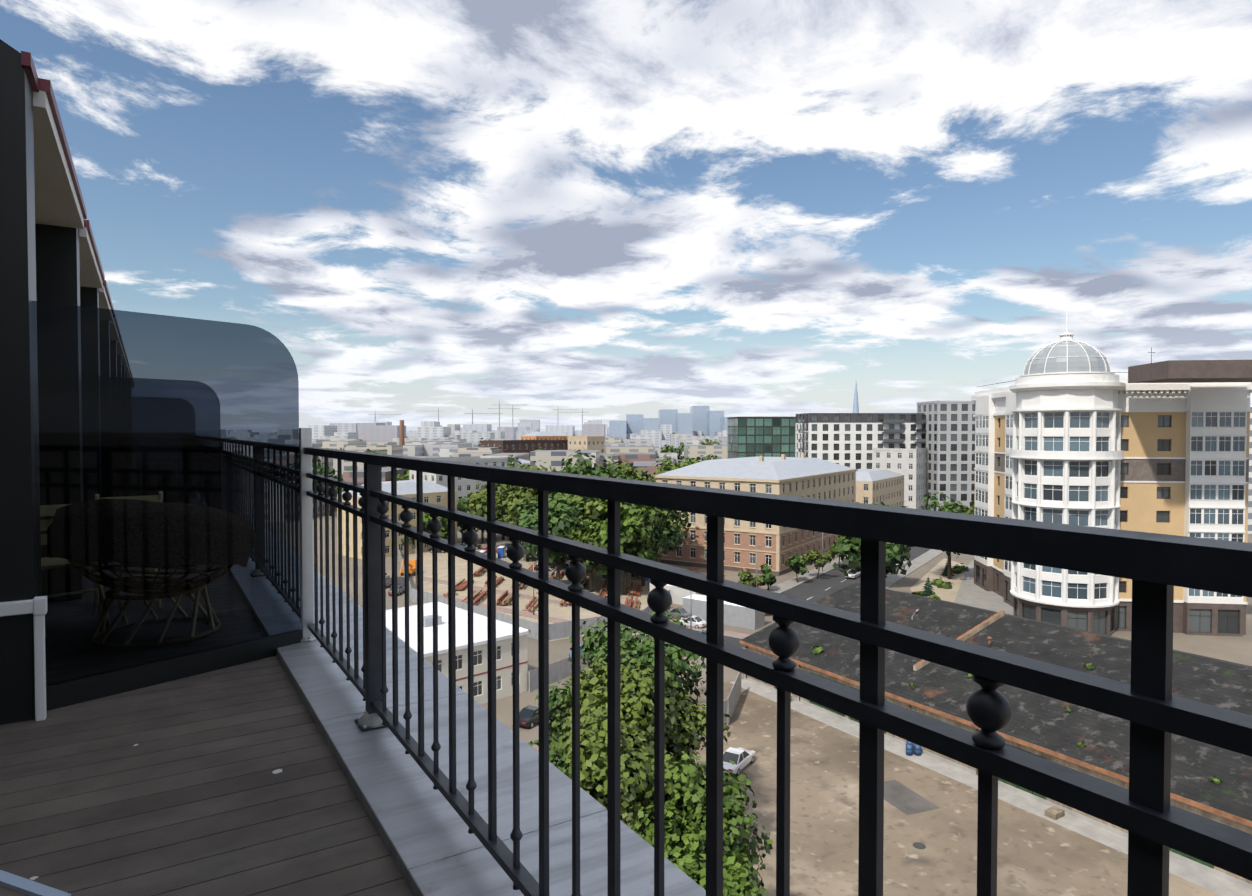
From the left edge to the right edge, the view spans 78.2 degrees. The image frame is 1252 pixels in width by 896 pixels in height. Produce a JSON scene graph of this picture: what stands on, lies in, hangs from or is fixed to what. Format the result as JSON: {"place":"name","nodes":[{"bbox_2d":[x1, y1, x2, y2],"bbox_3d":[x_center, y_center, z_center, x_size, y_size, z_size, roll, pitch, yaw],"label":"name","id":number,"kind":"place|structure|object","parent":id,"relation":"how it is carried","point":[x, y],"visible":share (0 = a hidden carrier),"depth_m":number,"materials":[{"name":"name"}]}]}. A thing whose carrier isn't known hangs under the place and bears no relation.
{"place":"outdoors","nodes":[
{"label":"outdoors","id":0,"kind":"place"},
{"bbox_2d":[0,656,413,895],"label":"deck","id":1,"kind":"structure","parent":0,"point":[231,781],"depth_m":2.82,"materials":[{"name":"brown wood"}]},
{"bbox_2d":[0,870,70,895],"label":"metal frame","id":2,"kind":"object","parent":1,"relation":"on","point":[12,884],"visible":1,"depth_m":1.56,"materials":[{"name":"white metal"}]},
{"bbox_2d":[0,39,113,724],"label":"building","id":3,"kind":"structure","parent":1,"relation":"on","point":[49,251],"depth_m":3.56,"materials":[{"name":"grey glass"}]},
{"bbox_2d":[0,596,47,720],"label":"metal frame","id":4,"kind":"object","parent":3,"relation":"attached to","point":[37,606],"visible":0.98,"depth_m":3.57,"materials":[{"name":"white plastic"}]},
{"bbox_2d":[32,301,300,685],"bbox_3d":[-2.415,0.218,4.211,1.339,1.860,0.001,-2,2,-53],"label":"partition","id":5,"kind":"object","parent":1,"relation":"on","point":[167,489],"visible":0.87,"depth_m":4.11,"materials":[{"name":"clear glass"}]},
{"bbox_2d":[46,630,302,710],"bbox_3d":[-2.415,1.195,4.233,1.339,0.115,0.050,-2,2,-53],"label":"partition base","id":6,"kind":"object","parent":1,"relation":"on","point":[73,692],"visible":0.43,"depth_m":4.11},
{"bbox_2d":[277,567,705,895],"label":"sill","id":7,"kind":"structure","parent":1,"relation":"attached to","point":[434,846],"depth_m":2.75,"materials":[{"name":"concrete"}]},
{"bbox_2d":[299,428,316,641],"bbox_3d":[-1.981,0.534,4.776,0.117,1.318,0.112,-1,2,-32],"label":"partition post","id":8,"kind":"object","parent":7,"relation":"on","point":[306,534],"visible":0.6,"depth_m":4.75,"materials":[{"name":"metal"}]},
{"bbox_2d":[304,447,1251,895],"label":"railing","id":9,"kind":"object","parent":7,"relation":"on","point":[1156,713],"visible":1,"depth_m":1.19,"materials":[{"name":"metal"}]},
{"bbox_2d":[386,602,530,703],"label":"cream building","id":10,"kind":"structure","parent":0,"point":[504,680],"depth_m":80.85,"materials":[{"name":"paint"}]},
{"bbox_2d":[0,0,1251,431],"label":"sky","id":11,"kind":"structure","parent":0,"point":[610,210],"materials":[{"name":"blue"}]},
{"bbox_2d":[313,509,1251,786],"bbox_3d":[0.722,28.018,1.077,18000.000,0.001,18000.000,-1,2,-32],"label":"ground","id":12,"kind":"structure","parent":0,"point":[1235,649],"depth_m":104.74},
{"bbox_2d":[386,579,391,587],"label":"car","id":13,"kind":"object","parent":12,"relation":"on","point":[389,583],"visible":0.38,"depth_m":136.74,"materials":[{"name":"black"}]},
{"bbox_2d":[388,585,404,595],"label":"car","id":14,"kind":"object","parent":12,"relation":"on","point":[400,589],"visible":0.65,"depth_m":130.97,"materials":[{"name":"grey metal"}]},
{"bbox_2d":[337,480,456,558],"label":"ochre house","id":15,"kind":"structure","parent":12,"relation":"on","point":[435,493],"depth_m":173.54,"materials":[{"name":"paint"}]},
{"bbox_2d":[409,456,507,527],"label":"grey block","id":16,"kind":"structure","parent":12,"relation":"on","point":[464,487],"depth_m":224.09,"materials":[{"name":"paint"}]},
{"bbox_2d":[516,458,529,468],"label":"cream block","id":17,"kind":"structure","parent":12,"relation":"on","point":[525,462],"depth_m":280.68,"materials":[{"name":"paint"}]},
{"bbox_2d":[480,440,567,458],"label":"brick works","id":18,"kind":"structure","parent":12,"relation":"on","point":[516,446],"depth_m":371.70,"materials":[{"name":"red brick"}]},
{"bbox_2d":[519,705,538,728],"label":"dark car","id":19,"kind":"object","parent":12,"relation":"on","point":[527,717],"visible":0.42,"depth_m":72.89,"materials":[{"name":"black metal"}]},
{"bbox_2d":[521,432,569,439],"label":"orange house","id":20,"kind":"structure","parent":12,"relation":"on","point":[545,436],"depth_m":479.03,"materials":[{"name":"paint"}]},
{"bbox_2d":[567,436,604,453],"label":"beige annex","id":21,"kind":"object","parent":12,"relation":"on","point":[587,442],"visible":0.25,"depth_m":376.92,"materials":[{"name":"paint"}]},
{"bbox_2d":[368,382,858,444],"bbox_3d":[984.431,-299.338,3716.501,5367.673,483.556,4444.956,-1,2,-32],"label":"landmarks","id":22,"kind":"object","parent":12,"relation":"on","point":[402,435],"visible":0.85,"depth_m":1700.17,"materials":[{"name":"brick"}]},
{"bbox_2d":[479,546,764,629],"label":"cabins","id":23,"kind":"object","parent":12,"relation":"on","point":[735,615],"visible":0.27,"depth_m":112.92,"materials":[{"name":"grey metal"}]},
{"bbox_2d":[361,546,944,647],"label":"road","id":24,"kind":"structure","parent":12,"relation":"on","point":[809,586],"depth_m":140.03,"materials":[{"name":"grey asphalt"}]},
{"bbox_2d":[845,570,860,578],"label":"street car","id":25,"kind":"object","parent":24,"relation":"on","point":[853,575],"visible":0.71,"depth_m":145.24,"materials":[{"name":"white metal"}]},
{"bbox_2d":[416,492,934,628],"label":"street lamps","id":26,"kind":"object","parent":12,"relation":"on","point":[695,569],"visible":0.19,"depth_m":124.47,"materials":[{"name":"metal"}]},
{"bbox_2d":[665,607,689,618],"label":"car","id":27,"kind":"object","parent":12,"relation":"on","point":[682,612],"visible":0.62,"depth_m":114.36,"materials":[{"name":"grey metal"}]},
{"bbox_2d":[679,615,705,627],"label":"car","id":28,"kind":"object","parent":12,"relation":"on","point":[698,622],"visible":0.77,"depth_m":109.25,"materials":[{"name":"white metal"}]},
{"bbox_2d":[653,453,857,575],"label":"beige building","id":29,"kind":"structure","parent":12,"relation":"on","point":[803,476],"depth_m":157.44,"materials":[{"name":"stone"}]},
{"bbox_2d":[727,417,795,458],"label":"green glass office","id":30,"kind":"structure","parent":12,"relation":"on","point":[761,436],"depth_m":330.44,"materials":[{"name":"green glass"}]},
{"bbox_2d":[308,406,1251,533],"bbox_3d":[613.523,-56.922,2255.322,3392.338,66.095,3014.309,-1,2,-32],"label":"city","id":31,"kind":"object","parent":12,"relation":"on","point":[639,441],"visible":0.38,"depth_m":811.37,"materials":[{"name":"brick"}]},
{"bbox_2d":[401,550,1220,895],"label":"yards","id":32,"kind":"structure","parent":12,"relation":"on","point":[929,844],"depth_m":55.34,"materials":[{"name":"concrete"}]},
{"bbox_2d":[399,559,416,575],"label":"yard machine","id":33,"kind":"object","parent":32,"relation":"on","point":[412,567],"visible":0.71,"depth_m":147.91,"materials":[{"name":"orange metal"}]},
{"bbox_2d":[428,548,443,552],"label":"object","id":34,"kind":"object","parent":32,"relation":"on","point":[430,550],"visible":0.44,"depth_m":175.94,"materials":[{"name":"black"}]},
{"bbox_2d":[398,547,740,744],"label":"fences","id":35,"kind":"object","parent":32,"relation":"on","point":[560,669],"visible":0.42,"depth_m":103.46,"materials":[{"name":"concrete"}]},
{"bbox_2d":[442,561,769,655],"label":"construction materials","id":36,"kind":"object","parent":32,"relation":"on","point":[507,599],"visible":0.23,"depth_m":130.54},
{"bbox_2d":[723,747,754,775],"bbox_3d":[9.165,25.825,64.119,2.060,1.482,4.525,1,2,33],"label":"car","id":37,"kind":"object","parent":32,"relation":"on","point":[741,758],"visible":0.73,"depth_m":63.28,"materials":[{"name":"white metal"}]},
{"bbox_2d":[730,583,1251,895],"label":"garage","id":38,"kind":"structure","parent":32,"relation":"on","point":[1047,727],"depth_m":63.57,"materials":[{"name":"asphalt"}]},
{"bbox_2d":[795,401,974,511],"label":"modern block","id":39,"kind":"structure","parent":12,"relation":"on","point":[851,440],"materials":[{"name":"white concrete"}]},
{"bbox_2d":[872,448,927,509],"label":"street house","id":40,"kind":"structure","parent":12,"relation":"on","point":[910,465],"depth_m":251.76,"materials":[{"name":"white paint"}]},
{"bbox_2d":[971,308,1251,635],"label":"dome building","id":41,"kind":"structure","parent":12,"relation":"on","point":[1069,429],"depth_m":105.33,"materials":[{"name":"paint"}]},
{"bbox_2d":[856,469,903,506],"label":"street house","id":42,"kind":"structure","parent":0,"point":[879,486],"depth_m":213.82,"materials":[{"name":"beige paint"}]}
]}

